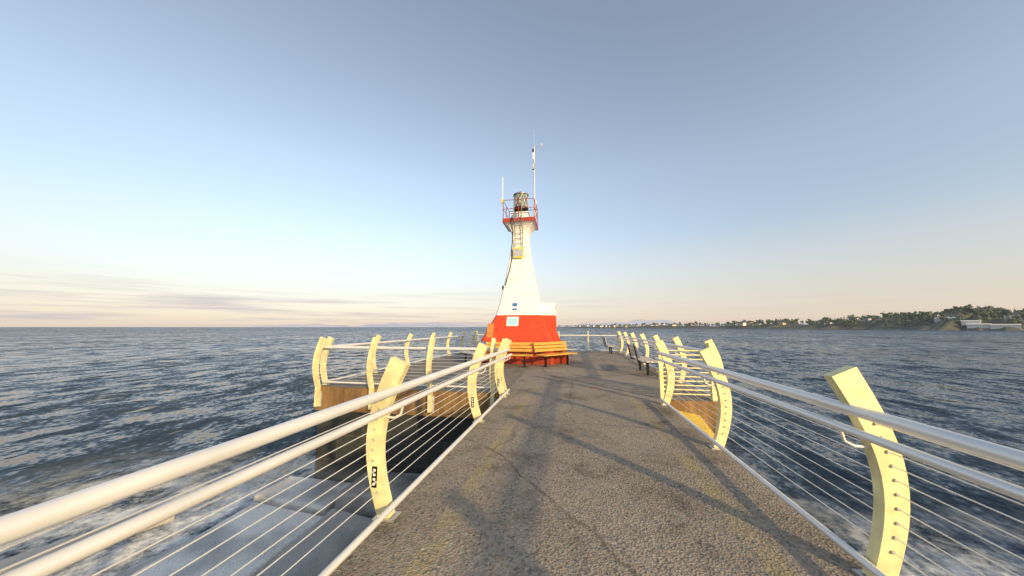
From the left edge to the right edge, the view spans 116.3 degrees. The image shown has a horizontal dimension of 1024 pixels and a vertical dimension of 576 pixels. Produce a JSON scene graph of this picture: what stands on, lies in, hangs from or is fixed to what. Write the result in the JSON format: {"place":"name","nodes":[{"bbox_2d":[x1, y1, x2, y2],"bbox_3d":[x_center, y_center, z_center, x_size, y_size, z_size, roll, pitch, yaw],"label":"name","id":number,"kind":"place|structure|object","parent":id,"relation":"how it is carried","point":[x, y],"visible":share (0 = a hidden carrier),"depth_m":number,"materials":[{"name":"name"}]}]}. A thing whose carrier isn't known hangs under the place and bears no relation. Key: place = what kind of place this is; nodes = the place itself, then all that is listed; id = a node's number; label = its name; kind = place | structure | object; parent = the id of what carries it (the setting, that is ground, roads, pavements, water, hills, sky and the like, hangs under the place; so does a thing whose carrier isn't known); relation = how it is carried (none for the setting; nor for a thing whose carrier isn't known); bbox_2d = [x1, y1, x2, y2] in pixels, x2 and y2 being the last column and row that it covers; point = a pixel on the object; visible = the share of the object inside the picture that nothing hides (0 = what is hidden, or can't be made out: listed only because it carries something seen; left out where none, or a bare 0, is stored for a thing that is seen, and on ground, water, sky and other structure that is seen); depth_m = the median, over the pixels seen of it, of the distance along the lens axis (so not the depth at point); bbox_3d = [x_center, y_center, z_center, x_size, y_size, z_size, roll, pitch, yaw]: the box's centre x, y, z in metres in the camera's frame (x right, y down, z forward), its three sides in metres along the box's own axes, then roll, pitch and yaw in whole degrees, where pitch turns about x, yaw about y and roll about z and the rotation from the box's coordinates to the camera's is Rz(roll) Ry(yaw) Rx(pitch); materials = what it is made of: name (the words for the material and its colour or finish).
{"place":"outdoors","nodes":[
{"label":"outdoors","id":0,"kind":"place"},
{"bbox_2d":[252,322,487,326],"bbox_3d":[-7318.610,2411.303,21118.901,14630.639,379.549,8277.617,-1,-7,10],"label":"hills","id":1,"kind":"structure","parent":0,"point":[436,324],"depth_m":22276.86,"materials":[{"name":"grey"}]},
{"bbox_2d":[319,350,489,384],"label":"cables","id":2,"kind":"structure","parent":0,"point":[388,361],"depth_m":8.25,"materials":[{"name":"grey metal"}]},
{"bbox_2d":[0,327,1023,575],"bbox_3d":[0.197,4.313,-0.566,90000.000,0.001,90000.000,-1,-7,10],"label":"sea water","id":3,"kind":"structure","parent":0,"point":[82,407],"depth_m":16.70,"materials":[{"name":"blue liquid"}]},
{"bbox_2d":[0,471,420,575],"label":"concrete ledge","id":4,"kind":"object","parent":3,"relation":"in","point":[321,556],"visible":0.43,"depth_m":6.14,"materials":[{"name":"stone"}]},
{"bbox_2d":[314,351,717,482],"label":"pier","id":5,"kind":"structure","parent":3,"relation":"in","point":[615,375],"depth_m":8.33,"materials":[{"name":"concrete"}]},
{"bbox_2d":[320,331,475,384],"bbox_3d":[-3.962,2.884,15.756,0.350,1.354,14.140,-1,-7,10],"label":"railing","id":6,"kind":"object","parent":5,"relation":"on","point":[329,342],"depth_m":11.24,"materials":[{"name":"metal"}]},
{"bbox_2d":[326,336,472,375],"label":"railing cables","id":7,"kind":"object","parent":6,"relation":"attached to","point":[390,354],"visible":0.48,"depth_m":11.90,"materials":[{"name":"grey metal"}]},
{"bbox_2d":[312,337,498,412],"bbox_3d":[-2.847,2.204,8.164,5.090,1.854,0.375,-1,-7,10],"label":"railing","id":8,"kind":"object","parent":5,"relation":"on","point":[373,347],"depth_m":8.24,"materials":[{"name":"metal"}]},
{"bbox_2d":[458,340,487,361],"bbox_3d":[-1.791,2.863,14.276,0.721,0.996,2.000,4,-8,-27],"label":"bench","id":9,"kind":"object","parent":5,"relation":"on","point":[472,342],"visible":0.44,"depth_m":14.63,"materials":[{"name":"grey wood"}]},
{"bbox_2d":[484,342,532,366],"bbox_3d":[-0.143,2.719,13.096,2.000,0.996,0.721,-1,-7,10],"label":"bench","id":10,"kind":"object","parent":5,"relation":"on","point":[528,349],"visible":0.58,"depth_m":13.26,"materials":[{"name":"brown wood"}]},
{"bbox_2d":[475,331,619,351],"bbox_3d":[2.232,3.607,21.642,9.840,1.354,0.350,-1,-7,10],"label":"railing","id":11,"kind":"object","parent":5,"relation":"on","point":[559,335],"depth_m":21.07,"materials":[{"name":"metal"}]},
{"bbox_2d":[564,336,611,348],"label":"railing cables","id":12,"kind":"object","parent":11,"relation":"attached to","point":[589,340],"visible":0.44,"depth_m":21.23,"materials":[{"name":"grey metal"}]},
{"bbox_2d":[533,341,576,366],"bbox_3d":[1.840,2.759,13.429,2.000,0.996,0.721,6,-9,-39],"label":"bench","id":13,"kind":"object","parent":5,"relation":"on","point":[550,346],"visible":1,"depth_m":13.47,"materials":[{"name":"brown wood"}]},
{"bbox_2d":[602,337,616,353],"bbox_3d":[6.004,3.524,19.657,0.721,0.996,1.600,-1,-7,10],"label":"corner bench","id":14,"kind":"object","parent":5,"relation":"on","point":[606,344],"visible":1,"depth_m":19.26,"materials":[{"name":"grey wood"}]},
{"bbox_2d":[627,343,657,375],"bbox_3d":[4.602,2.502,11.334,0.721,0.996,1.900,-1,-7,10],"label":"bench","id":15,"kind":"object","parent":5,"relation":"on","point":[633,350],"visible":0.97,"depth_m":10.83,"materials":[{"name":"grey wood"}]},
{"bbox_2d":[618,331,723,400],"bbox_3d":[5.764,2.646,13.815,0.350,1.354,14.040,-1,-7,10],"label":"railing","id":16,"kind":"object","parent":5,"relation":"on","point":[678,343],"depth_m":9.44,"materials":[{"name":"metal"}]},
{"bbox_2d":[623,337,708,383],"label":"railing cables","id":17,"kind":"object","parent":16,"relation":"attached to","point":[674,360],"visible":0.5,"depth_m":9.94,"materials":[{"name":"grey metal"}]},
{"bbox_2d":[657,343,716,400],"bbox_3d":[3.894,1.857,7.119,1.140,1.250,0.100,-1,-7,10],"label":"railing","id":18,"kind":"object","parent":5,"relation":"on","point":[662,384],"visible":0.56,"depth_m":7.10,"materials":[{"name":"yellow metal"}]},
{"bbox_2d":[330,394,862,575],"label":"walkway","id":19,"kind":"structure","parent":3,"relation":"in","point":[529,485],"depth_m":2.81,"materials":[{"name":"grey concrete"}]},
{"bbox_2d":[0,338,511,575],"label":"railing","id":20,"kind":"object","parent":19,"relation":"on","point":[20,524],"visible":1,"depth_m":1.49,"materials":[{"name":"white metal"}]},
{"bbox_2d":[0,358,499,575],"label":"railing cables","id":21,"kind":"object","parent":20,"relation":"attached to","point":[69,541],"visible":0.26,"depth_m":1.82,"materials":[{"name":"silver metal"}]},
{"bbox_2d":[655,340,1023,575],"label":"railing","id":22,"kind":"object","parent":19,"relation":"on","point":[858,403],"visible":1,"depth_m":2.06,"materials":[{"name":"metal"}]},
{"bbox_2d":[667,357,1023,575],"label":"railing cables","id":23,"kind":"object","parent":22,"relation":"attached to","point":[870,480],"visible":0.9,"depth_m":1.99,"materials":[{"name":"silver metal"}]},
{"bbox_2d":[0,0,1023,326],"label":"sky","id":24,"kind":"structure","parent":0,"point":[164,163],"materials":[{"name":"blue"}]},
{"bbox_2d":[481,216,565,364],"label":"lighthouse tower","id":25,"kind":"structure","parent":0,"point":[524,314],"depth_m":14.82,"materials":[{"name":"white paint"}]},
{"bbox_2d":[501,143,542,289],"bbox_3d":[0.577,-4.269,16.332,2.005,8.895,1.707,-1,-7,10],"label":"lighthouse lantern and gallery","id":26,"kind":"object","parent":25,"relation":"on","point":[520,204],"visible":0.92,"depth_m":15.89,"materials":[{"name":"white metal"}]},
{"bbox_2d":[556,319,834,326],"bbox_3d":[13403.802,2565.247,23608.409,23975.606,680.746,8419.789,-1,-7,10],"label":"distant hills","id":27,"kind":"structure","parent":0,"point":[640,321],"depth_m":27677.72,"materials":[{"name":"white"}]},
{"bbox_2d":[556,313,1023,330],"bbox_3d":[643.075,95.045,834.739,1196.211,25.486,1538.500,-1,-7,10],"label":"distant shoreline","id":28,"kind":"structure","parent":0,"point":[892,324],"depth_m":502.21,"materials":[{"name":"green plant"}]},
{"bbox_2d":[558,304,1023,327],"bbox_3d":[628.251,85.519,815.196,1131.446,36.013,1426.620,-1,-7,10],"label":"shore trees","id":29,"kind":"object","parent":28,"relation":"on","point":[984,312],"visible":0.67,"depth_m":486.97,"materials":[{"name":"green plant"}]},
{"bbox_2d":[578,312,1021,328],"bbox_3d":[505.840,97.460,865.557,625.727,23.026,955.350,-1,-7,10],"label":"shore buildings","id":30,"kind":"structure","parent":28,"relation":"on","point":[973,323],"depth_m":433.76,"materials":[{"name":"white"}]}
]}

